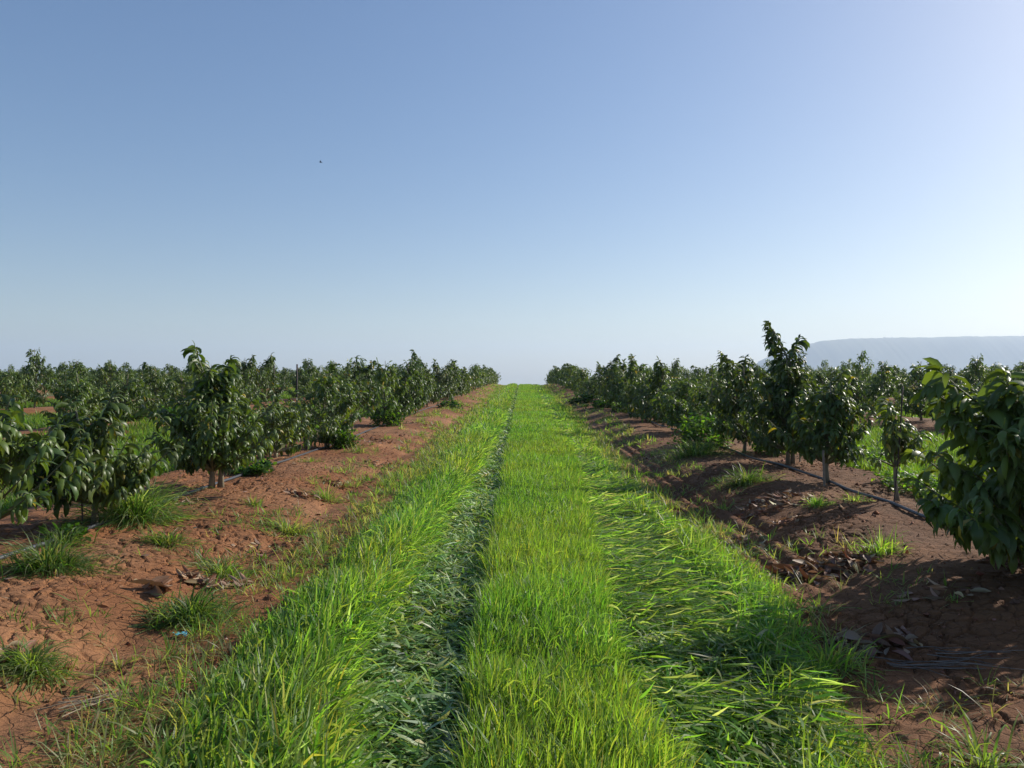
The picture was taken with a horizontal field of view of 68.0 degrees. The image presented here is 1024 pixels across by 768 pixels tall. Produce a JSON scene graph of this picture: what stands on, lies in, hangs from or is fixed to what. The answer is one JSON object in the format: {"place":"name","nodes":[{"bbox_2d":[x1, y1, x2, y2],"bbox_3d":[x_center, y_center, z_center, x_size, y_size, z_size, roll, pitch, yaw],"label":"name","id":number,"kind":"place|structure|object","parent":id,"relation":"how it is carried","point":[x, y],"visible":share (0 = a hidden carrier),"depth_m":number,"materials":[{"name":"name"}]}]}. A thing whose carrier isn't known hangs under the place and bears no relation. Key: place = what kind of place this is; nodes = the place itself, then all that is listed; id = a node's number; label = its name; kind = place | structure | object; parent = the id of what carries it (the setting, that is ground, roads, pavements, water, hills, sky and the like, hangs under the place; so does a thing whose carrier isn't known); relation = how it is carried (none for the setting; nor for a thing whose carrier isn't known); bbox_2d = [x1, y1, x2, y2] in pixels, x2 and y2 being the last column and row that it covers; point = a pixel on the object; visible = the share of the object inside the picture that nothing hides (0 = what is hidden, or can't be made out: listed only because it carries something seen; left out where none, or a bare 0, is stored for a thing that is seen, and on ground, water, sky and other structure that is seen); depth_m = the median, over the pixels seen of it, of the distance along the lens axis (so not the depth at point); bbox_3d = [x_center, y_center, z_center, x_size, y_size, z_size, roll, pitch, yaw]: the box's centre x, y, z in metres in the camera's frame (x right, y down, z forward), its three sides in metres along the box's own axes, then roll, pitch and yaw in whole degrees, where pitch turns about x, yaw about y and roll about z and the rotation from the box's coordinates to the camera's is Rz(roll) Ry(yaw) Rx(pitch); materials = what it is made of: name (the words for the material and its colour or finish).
{"place":"outdoors","nodes":[
{"label":"outdoors","id":0,"kind":"place"},
{"bbox_2d":[309,385,518,767],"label":"flattened grass","id":1,"kind":"structure","parent":0,"point":[423,694],"depth_m":4.18,"materials":[{"name":"plant"}]},
{"bbox_2d":[0,384,1023,767],"bbox_3d":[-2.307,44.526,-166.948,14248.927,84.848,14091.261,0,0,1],"label":"ground","id":2,"kind":"structure","parent":0,"point":[960,632],"depth_m":5.17,"materials":[{"name":"red soil"}]},
{"bbox_2d":[0,639,35,662],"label":"dry leaf pile","id":3,"kind":"object","parent":2,"relation":"on","point":[29,644],"visible":0.61,"depth_m":3.81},
{"bbox_2d":[0,369,41,408],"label":"avocado tree","id":4,"kind":"object","parent":2,"relation":"on","point":[10,385],"visible":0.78,"depth_m":28.15,"materials":[{"name":"green plant"}]},
{"bbox_2d":[15,347,57,407],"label":"avocado tree","id":5,"kind":"object","parent":2,"relation":"on","point":[35,368],"visible":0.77,"depth_m":30.18,"materials":[{"name":"green plant"}]},
{"bbox_2d":[0,394,94,524],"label":"avocado tree","id":6,"kind":"object","parent":2,"relation":"on","point":[20,460],"visible":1,"depth_m":5.58,"materials":[{"name":"green plant"}]},
{"bbox_2d":[0,629,108,699],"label":"grass tuft","id":7,"kind":"object","parent":2,"relation":"on","point":[26,664],"visible":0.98,"depth_m":3.72,"materials":[{"name":"plant"}]},
{"bbox_2d":[44,361,75,390],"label":"avocado tree","id":8,"kind":"object","parent":2,"relation":"on","point":[63,373],"visible":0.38,"depth_m":44.73,"materials":[{"name":"green plant"}]},
{"bbox_2d":[17,521,108,547],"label":"grass tuft","id":9,"kind":"object","parent":2,"relation":"on","point":[64,540],"visible":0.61,"depth_m":6.00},
{"bbox_2d":[36,520,92,540],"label":"weed bush","id":10,"kind":"object","parent":2,"relation":"on","point":[66,527],"visible":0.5,"depth_m":6.13,"materials":[{"name":"green plant"}]},
{"bbox_2d":[0,529,134,581],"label":"grass tuft","id":11,"kind":"object","parent":2,"relation":"on","point":[45,559],"visible":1,"depth_m":5.20,"materials":[{"name":"plant"}]},
{"bbox_2d":[29,375,127,424],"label":"avocado tree","id":12,"kind":"object","parent":2,"relation":"on","point":[83,392],"visible":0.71,"depth_m":19.26,"materials":[{"name":"green plant"}]},
{"bbox_2d":[61,362,97,401],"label":"avocado tree","id":13,"kind":"object","parent":2,"relation":"on","point":[77,370],"visible":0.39,"depth_m":32.59,"materials":[{"name":"green plant"}]},
{"bbox_2d":[37,688,136,716],"bbox_3d":[-1.937,1.452,3.490,0.271,0.034,0.393,0,1,45],"label":"straw bundle","id":14,"kind":"object","parent":2,"relation":"on","point":[92,701],"visible":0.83,"depth_m":3.46,"materials":[{"name":"beige plant"}]},
{"bbox_2d":[6,390,183,524],"bbox_3d":[-3.683,0.692,6.860,1.353,1.270,1.361,0,1,19],"label":"avocado tree","id":15,"kind":"object","parent":2,"relation":"on","point":[117,479],"visible":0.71,"depth_m":6.68,"materials":[{"name":"green plant"}]},
{"bbox_2d":[88,361,125,398],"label":"avocado tree","id":16,"kind":"object","parent":2,"relation":"on","point":[103,376],"visible":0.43,"depth_m":34.84,"materials":[{"name":"green plant"}]},
{"bbox_2d":[92,374,168,419],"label":"avocado tree","id":17,"kind":"object","parent":2,"relation":"on","point":[133,389],"visible":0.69,"depth_m":21.71,"materials":[{"name":"green plant"}]},
{"bbox_2d":[31,469,235,534],"bbox_3d":[-3.457,0.980,7.086,1.686,0.621,1.402,0,1,20],"label":"grass tuft","id":18,"kind":"object","parent":2,"relation":"on","point":[144,508],"visible":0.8,"depth_m":6.97,"materials":[{"name":"plant"}]},
{"bbox_2d":[129,576,172,597],"bbox_3d":[-2.331,1.335,5.041,0.307,0.106,0.266,0,1,23],"label":"dry leaf pile","id":19,"kind":"object","parent":2,"relation":"on","point":[157,583],"visible":0.97,"depth_m":4.99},
{"bbox_2d":[133,362,181,414],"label":"avocado tree","id":20,"kind":"object","parent":2,"relation":"on","point":[150,377],"visible":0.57,"depth_m":23.86,"materials":[{"name":"green plant"}]},
{"bbox_2d":[121,523,212,555],"bbox_3d":[-2.791,1.234,6.164,0.767,0.262,0.571,0,0,1],"label":"grass tuft","id":21,"kind":"object","parent":2,"relation":"on","point":[164,539],"visible":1,"depth_m":6.15,"materials":[{"name":"plant"}]},
{"bbox_2d":[153,372,197,408],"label":"avocado tree","id":22,"kind":"object","parent":2,"relation":"on","point":[178,381],"visible":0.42,"depth_m":25.86,"materials":[{"name":"green plant"}]},
{"bbox_2d":[114,576,260,635],"bbox_3d":[-2.013,1.336,4.747,0.801,0.278,0.801,0,1,-34],"label":"grass tuft","id":23,"kind":"object","parent":2,"relation":"on","point":[193,607],"visible":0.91,"depth_m":4.66,"materials":[{"name":"plant"}]},
{"bbox_2d":[134,340,283,488],"bbox_3d":[-3.428,0.385,8.927,1.517,1.820,1.558,0,1,34],"label":"avocado tree","id":24,"kind":"object","parent":2,"relation":"on","point":[212,412],"visible":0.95,"depth_m":8.83,"materials":[{"name":"green plant"}]},
{"bbox_2d":[175,565,257,588],"bbox_3d":[-2.131,1.380,5.439,0.601,0.153,0.285,0,0,1],"label":"dry leaf pile","id":25,"kind":"object","parent":2,"relation":"on","point":[193,575],"visible":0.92,"depth_m":5.42,"materials":[{"name":"plant"}]},
{"bbox_2d":[168,541,266,580],"bbox_3d":[-2.232,1.335,5.842,0.820,0.275,0.636,0,1,23],"label":"grass tuft","id":26,"kind":"object","parent":2,"relation":"on","point":[215,566],"visible":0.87,"depth_m":5.78,"materials":[{"name":"plant"}]},
{"bbox_2d":[0,395,459,559],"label":"irrigation pipe","id":27,"kind":"object","parent":2,"relation":"on","point":[95,525],"visible":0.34,"depth_m":8.89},
{"bbox_2d":[223,362,258,400],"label":"avocado tree","id":28,"kind":"object","parent":2,"relation":"on","point":[239,384],"visible":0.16,"depth_m":29.72,"materials":[{"name":"green plant"}]},
{"bbox_2d":[230,455,276,476],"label":"weed bush","id":29,"kind":"object","parent":2,"relation":"on","point":[263,466],"visible":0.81,"depth_m":10.09,"materials":[{"name":"green plant"}]},
{"bbox_2d":[235,355,271,400],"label":"avocado tree","id":30,"kind":"object","parent":2,"relation":"on","point":[247,369],"visible":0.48,"depth_m":31.97,"materials":[{"name":"green plant"}]},
{"bbox_2d":[249,352,291,403],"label":"avocado tree","id":31,"kind":"object","parent":2,"relation":"on","point":[269,362],"visible":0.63,"depth_m":34.27,"materials":[{"name":"green plant"}]},
{"bbox_2d":[246,390,313,457],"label":"avocado tree","id":32,"kind":"object","parent":2,"relation":"on","point":[272,424],"visible":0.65,"depth_m":12.32,"materials":[{"name":"green plant"}]},
{"bbox_2d":[246,510,334,536],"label":"grass tuft","id":33,"kind":"object","parent":2,"relation":"on","point":[287,526],"visible":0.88,"depth_m":7.23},
{"bbox_2d":[281,366,312,397],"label":"avocado tree","id":34,"kind":"object","parent":2,"relation":"on","point":[305,380],"visible":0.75,"depth_m":38.59,"materials":[{"name":"green plant"}]},
{"bbox_2d":[294,358,317,395],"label":"avocado tree","id":35,"kind":"object","parent":2,"relation":"on","point":[311,369],"visible":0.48,"depth_m":40.80,"materials":[{"name":"green plant"}]},
{"bbox_2d":[297,477,357,503],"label":"grass tuft","id":36,"kind":"object","parent":2,"relation":"on","point":[328,497],"visible":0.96,"depth_m":9.03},
{"bbox_2d":[138,383,517,767],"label":"verge grass","id":37,"kind":"structure","parent":2,"relation":"on","point":[287,722],"depth_m":3.85,"materials":[{"name":"plant"}]},
{"bbox_2d":[288,370,368,447],"bbox_3d":[-3.517,0.502,14.493,1.512,1.549,1.688,0,1,-18],"label":"avocado tree","id":38,"kind":"object","parent":2,"relation":"on","point":[324,430],"visible":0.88,"depth_m":14.23,"materials":[{"name":"green plant"}]},
{"bbox_2d":[308,360,381,427],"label":"avocado tree","id":39,"kind":"object","parent":2,"relation":"on","point":[346,388],"visible":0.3,"depth_m":16.18,"materials":[{"name":"green plant"}]},
{"bbox_2d":[326,426,364,448],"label":"weed bush","id":40,"kind":"object","parent":2,"relation":"on","point":[345,439],"visible":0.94,"depth_m":14.15,"materials":[{"name":"green plant"}]},
{"bbox_2d":[312,355,391,431],"bbox_3d":[-3.909,0.262,18.328,1.486,1.917,1.478,0,1,45],"label":"avocado tree","id":41,"kind":"object","parent":2,"relation":"on","point":[362,403],"visible":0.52,"depth_m":18.34,"materials":[{"name":"green plant"}]},
{"bbox_2d":[367,407,406,426],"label":"weed bush","id":42,"kind":"object","parent":2,"relation":"on","point":[396,419],"visible":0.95,"depth_m":20.04,"materials":[{"name":"green plant"}]},
{"bbox_2d":[365,357,422,423],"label":"avocado tree","id":43,"kind":"object","parent":2,"relation":"on","point":[380,393],"visible":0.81,"depth_m":20.55,"materials":[{"name":"green plant"}]},
{"bbox_2d":[387,362,434,414],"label":"avocado tree","id":44,"kind":"object","parent":2,"relation":"on","point":[413,386],"visible":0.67,"depth_m":25.18,"materials":[{"name":"green plant"}]},
{"bbox_2d":[391,358,431,408],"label":"avocado tree","id":45,"kind":"object","parent":2,"relation":"on","point":[415,365],"visible":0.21,"depth_m":27.28,"materials":[{"name":"green plant"}]},
{"bbox_2d":[410,349,435,406],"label":"avocado tree","id":46,"kind":"object","parent":2,"relation":"on","point":[415,357],"visible":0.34,"depth_m":29.29,"materials":[{"name":"green plant"}]},
{"bbox_2d":[420,370,450,405],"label":"avocado tree","id":47,"kind":"object","parent":2,"relation":"on","point":[436,394],"visible":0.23,"depth_m":31.52,"materials":[{"name":"green plant"}]},
{"bbox_2d":[431,359,458,402],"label":"avocado tree","id":48,"kind":"object","parent":2,"relation":"on","point":[442,378],"visible":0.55,"depth_m":35.73,"materials":[{"name":"green plant"}]},
{"bbox_2d":[437,362,460,400],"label":"avocado tree","id":49,"kind":"object","parent":2,"relation":"on","point":[450,370],"visible":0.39,"depth_m":37.76,"materials":[{"name":"green plant"}]},
{"bbox_2d":[436,397,463,409],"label":"weed bush","id":50,"kind":"object","parent":2,"relation":"on","point":[452,403],"visible":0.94,"depth_m":30.37,"materials":[{"name":"green plant"}]},
{"bbox_2d":[442,359,469,395],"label":"avocado tree","id":51,"kind":"object","parent":2,"relation":"on","point":[461,387],"visible":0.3,"depth_m":39.85,"materials":[{"name":"green plant"}]},
{"bbox_2d":[0,384,970,511],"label":"side lane grass","id":52,"kind":"structure","parent":2,"relation":"on","point":[147,429],"depth_m":16.72,"materials":[{"name":"plant"}]},
{"bbox_2d":[0,362,1015,383],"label":"orchard","id":53,"kind":"object","parent":2,"relation":"on","point":[153,367],"visible":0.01,"depth_m":85.97,"materials":[{"name":"green plant"}]},
{"bbox_2d":[0,383,1023,767],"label":"sparse weeds","id":54,"kind":"object","parent":2,"relation":"on","point":[424,459],"visible":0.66,"depth_m":4.57,"materials":[{"name":"green plant"}]},
{"bbox_2d":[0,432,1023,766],"bbox_3d":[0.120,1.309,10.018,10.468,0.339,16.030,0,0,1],"label":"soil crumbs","id":55,"kind":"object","parent":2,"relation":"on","point":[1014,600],"visible":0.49,"depth_m":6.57,"materials":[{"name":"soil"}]},
{"bbox_2d":[4,426,1023,739],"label":"leaf litter","id":56,"kind":"object","parent":2,"relation":"on","point":[144,586],"visible":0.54,"depth_m":5.02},
{"bbox_2d":[436,384,724,767],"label":"grass","id":57,"kind":"structure","parent":2,"relation":"on","point":[533,661],"depth_m":4.00,"materials":[{"name":"plant"}]},
{"bbox_2d":[565,392,595,404],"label":"weed bush","id":58,"kind":"object","parent":2,"relation":"on","point":[584,397],"visible":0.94,"depth_m":35.55,"materials":[{"name":"green plant"}]},
{"bbox_2d":[580,395,612,408],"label":"weed bush","id":59,"kind":"object","parent":2,"relation":"on","point":[599,403],"visible":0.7,"depth_m":30.56,"materials":[{"name":"green plant"}]},
{"bbox_2d":[593,354,620,396],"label":"avocado tree","id":60,"kind":"object","parent":2,"relation":"on","point":[616,359],"visible":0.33,"depth_m":33.86,"materials":[{"name":"green plant"}]},
{"bbox_2d":[593,359,627,397],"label":"avocado tree","id":61,"kind":"object","parent":2,"relation":"on","point":[611,373],"visible":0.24,"depth_m":31.78,"materials":[{"name":"green plant"}]},
{"bbox_2d":[595,363,629,403],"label":"avocado tree","id":62,"kind":"object","parent":2,"relation":"on","point":[614,388],"visible":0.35,"depth_m":28.96,"materials":[{"name":"green plant"}]},
{"bbox_2d":[610,354,651,407],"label":"avocado tree","id":63,"kind":"object","parent":2,"relation":"on","point":[632,372],"visible":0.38,"depth_m":26.82,"materials":[{"name":"green plant"}]},
{"bbox_2d":[614,373,681,414],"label":"avocado tree","id":64,"kind":"object","parent":2,"relation":"on","point":[625,401],"visible":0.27,"depth_m":24.67,"materials":[{"name":"green plant"}]},
{"bbox_2d":[620,376,684,420],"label":"avocado tree","id":65,"kind":"object","parent":2,"relation":"on","point":[641,391],"visible":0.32,"depth_m":22.32,"materials":[{"name":"green plant"}]},
{"bbox_2d":[635,356,685,425],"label":"avocado tree","id":66,"kind":"object","parent":2,"relation":"on","point":[659,378],"visible":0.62,"depth_m":20.06,"materials":[{"name":"green plant"}]},
{"bbox_2d":[664,358,683,387],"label":"avocado tree","id":67,"kind":"object","parent":2,"relation":"on","point":[676,368],"visible":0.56,"depth_m":57.44,"materials":[{"name":"green plant"}]},
{"bbox_2d":[651,375,722,429],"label":"avocado tree","id":68,"kind":"object","parent":2,"relation":"on","point":[674,412],"visible":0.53,"depth_m":17.74,"materials":[{"name":"green plant"}]},
{"bbox_2d":[642,434,752,466],"bbox_3d":[3.175,1.115,13.016,2.084,0.613,1.466,0,0,1],"label":"grass tuft","id":69,"kind":"object","parent":2,"relation":"on","point":[703,450],"visible":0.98,"depth_m":12.92,"materials":[{"name":"plant"}]},
{"bbox_2d":[666,407,732,449],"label":"weed bush","id":70,"kind":"object","parent":2,"relation":"on","point":[692,431],"visible":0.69,"depth_m":14.02,"materials":[{"name":"green plant"}]},
{"bbox_2d":[698,363,716,388],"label":"avocado tree","id":71,"kind":"object","parent":2,"relation":"on","point":[709,374],"visible":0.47,"depth_m":46.21,"materials":[{"name":"green plant"}]},
{"bbox_2d":[681,374,739,441],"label":"avocado tree","id":72,"kind":"object","parent":2,"relation":"on","point":[702,399],"visible":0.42,"depth_m":15.11,"materials":[{"name":"green plant"}]},
{"bbox_2d":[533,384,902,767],"bbox_3d":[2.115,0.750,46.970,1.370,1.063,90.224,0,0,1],"label":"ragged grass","id":73,"kind":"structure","parent":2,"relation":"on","point":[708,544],"depth_m":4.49,"materials":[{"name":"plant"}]},
{"bbox_2d":[701,351,773,453],"bbox_3d":[4.018,0.344,13.102,1.313,1.843,1.290,0,1,-28],"label":"avocado tree","id":74,"kind":"object","parent":2,"relation":"on","point":[731,409],"visible":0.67,"depth_m":13.05,"materials":[{"name":"green plant"}]},
{"bbox_2d":[717,533,772,551],"bbox_3d":[2.061,1.426,6.873,0.493,0.104,0.482,0,1,-42],"label":"dry leaf pile","id":75,"kind":"object","parent":2,"relation":"on","point":[745,538],"visible":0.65,"depth_m":6.93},
{"bbox_2d":[696,460,795,494],"bbox_3d":[2.893,1.159,9.464,1.253,0.488,0.956,0,0,1],"label":"grass tuft","id":76,"kind":"object","parent":2,"relation":"on","point":[746,478],"visible":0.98,"depth_m":9.36,"materials":[{"name":"plant"}]},
{"bbox_2d":[596,399,925,517],"bbox_3d":[4.297,0.654,41.202,0.177,0.634,76.500,0,0,1],"label":"irrigation pipe","id":77,"kind":"object","parent":2,"relation":"on","point":[865,494],"visible":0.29,"depth_m":9.03,"materials":[{"name":"plastic"}]},
{"bbox_2d":[733,487,816,519],"bbox_3d":[2.786,1.271,8.089,0.860,0.281,0.713,0,1,-27],"label":"dry leaf pile","id":78,"kind":"object","parent":2,"relation":"on","point":[782,495],"visible":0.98,"depth_m":8.03,"materials":[{"name":"plant"}]},
{"bbox_2d":[735,320,831,463],"bbox_3d":[4.137,0.153,11.228,1.614,2.185,1.485,0,0,1],"label":"avocado tree","id":79,"kind":"object","parent":2,"relation":"on","point":[780,394],"visible":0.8,"depth_m":11.10,"materials":[{"name":"green plant"}]},
{"bbox_2d":[800,494,837,508],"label":"grass tuft","id":80,"kind":"object","parent":2,"relation":"on","point":[815,501],"visible":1,"depth_m":7.66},
{"bbox_2d":[764,365,876,482],"bbox_3d":[3.880,0.515,9.383,1.197,1.503,0.945,0,1,44],"label":"avocado tree","id":81,"kind":"object","parent":2,"relation":"on","point":[831,416],"visible":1,"depth_m":9.21,"materials":[{"name":"green plant"}]},
{"bbox_2d":[758,547,884,584],"bbox_3d":[2.362,1.380,5.838,0.908,0.219,0.664,0,0,1],"label":"dry leaf pile","id":82,"kind":"object","parent":2,"relation":"on","point":[808,562],"visible":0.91,"depth_m":5.76,"materials":[{"name":"plant"}]},
{"bbox_2d":[812,369,839,392],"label":"avocado tree","id":83,"kind":"object","parent":2,"relation":"on","point":[822,380],"visible":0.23,"depth_m":28.66,"materials":[{"name":"green plant"}]},
{"bbox_2d":[770,621,909,683],"bbox_3d":[1.650,1.369,3.953,0.767,0.256,0.533,0,0,1],"label":"grass tuft","id":84,"kind":"object","parent":2,"relation":"on","point":[837,660],"visible":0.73,"depth_m":3.94,"materials":[{"name":"plant"}]},
{"bbox_2d":[817,543,878,568],"bbox_3d":[2.551,1.341,5.829,0.332,0.226,0.397,0,1,-41],"label":"dry leaf pile","id":85,"kind":"object","parent":2,"relation":"on","point":[848,557],"visible":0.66,"depth_m":5.83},
{"bbox_2d":[827,371,885,412],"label":"avocado tree","id":86,"kind":"object","parent":2,"relation":"on","point":[856,392],"visible":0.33,"depth_m":26.45,"materials":[{"name":"green plant"}]},
{"bbox_2d":[845,351,876,385],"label":"avocado tree","id":87,"kind":"object","parent":2,"relation":"on","point":[862,358],"visible":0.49,"depth_m":42.56,"materials":[{"name":"green plant"}]},
{"bbox_2d":[815,622,922,660],"bbox_3d":[2.003,1.421,4.273,0.559,0.118,0.465,0,1,13],"label":"dry leaf pile","id":88,"kind":"object","parent":2,"relation":"on","point":[902,636],"visible":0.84,"depth_m":4.25,"materials":[{"name":"plant"}]},
{"bbox_2d":[831,444,920,468],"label":"weed bush","id":89,"kind":"object","parent":2,"relation":"on","point":[873,454],"visible":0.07,"depth_m":12.29,"materials":[{"name":"green plant"}]},
{"bbox_2d":[835,524,917,563],"bbox_3d":[2.852,1.229,5.960,0.704,0.275,0.557,0,0,1],"label":"grass tuft","id":90,"kind":"object","parent":2,"relation":"on","point":[880,548],"visible":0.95,"depth_m":5.94,"materials":[{"name":"plant"}]},
{"bbox_2d":[855,365,906,416],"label":"avocado tree","id":91,"kind":"object","parent":2,"relation":"on","point":[880,387],"visible":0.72,"depth_m":24.29,"materials":[{"name":"green plant"}]},
{"bbox_2d":[866,396,933,500],"bbox_3d":[4.067,0.705,7.899,0.701,1.166,0.557,0,1,-44],"label":"avocado tree","id":92,"kind":"object","parent":2,"relation":"on","point":[891,434],"visible":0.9,"depth_m":7.82,"materials":[{"name":"green plant"}]},
{"bbox_2d":[877,361,937,420],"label":"avocado tree","id":93,"kind":"object","parent":2,"relation":"on","point":[918,408],"visible":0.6,"depth_m":22.06,"materials":[{"name":"green plant"}]},
{"bbox_2d":[863,468,952,500],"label":"weed bush","id":94,"kind":"object","parent":2,"relation":"on","point":[888,477],"visible":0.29,"depth_m":8.92,"materials":[{"name":"green plant"}]},
{"bbox_2d":[891,577,990,601],"bbox_3d":[2.694,1.301,4.873,0.610,0.139,0.428,0,0,1],"label":"dry leaf pile","id":95,"kind":"object","parent":2,"relation":"on","point":[935,588],"visible":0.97,"depth_m":4.76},
{"bbox_2d":[869,646,1023,677],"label":"straw bundle","id":96,"kind":"object","parent":2,"relation":"on","point":[945,662],"visible":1,"depth_m":3.93,"materials":[{"name":"brown plant"}]},
{"bbox_2d":[926,381,990,422],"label":"avocado tree","id":97,"kind":"object","parent":2,"relation":"on","point":[961,385],"visible":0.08,"depth_m":19.62,"materials":[{"name":"green plant"}]},
{"bbox_2d":[897,689,1023,767],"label":"grass tuft","id":98,"kind":"object","parent":2,"relation":"on","point":[975,748],"visible":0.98,"depth_m":2.98,"materials":[{"name":"plant"}]},
{"bbox_2d":[898,357,1023,573],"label":"avocado tree","id":99,"kind":"object","parent":2,"relation":"on","point":[988,485],"visible":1,"depth_m":5.08,"materials":[{"name":"green plant"}]},
{"bbox_2d":[949,354,1001,393],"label":"avocado tree","id":100,"kind":"object","parent":2,"relation":"on","point":[978,368],"visible":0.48,"depth_m":31.97,"materials":[{"name":"green plant"}]},
{"bbox_2d":[0,0,1023,384],"label":"sky","id":101,"kind":"structure","parent":0,"point":[518,189],"materials":[{"name":"blue"}]},
{"bbox_2d":[532,384,899,767],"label":"combed grass","id":102,"kind":"structure","parent":0,"point":[625,541],"depth_m":4.03,"materials":[{"name":"plant"}]},
{"bbox_2d":[753,336,1023,376],"bbox_3d":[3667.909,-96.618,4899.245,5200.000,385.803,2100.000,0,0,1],"label":"hill","id":103,"kind":"structure","parent":0,"point":[901,353],"depth_m":4254.93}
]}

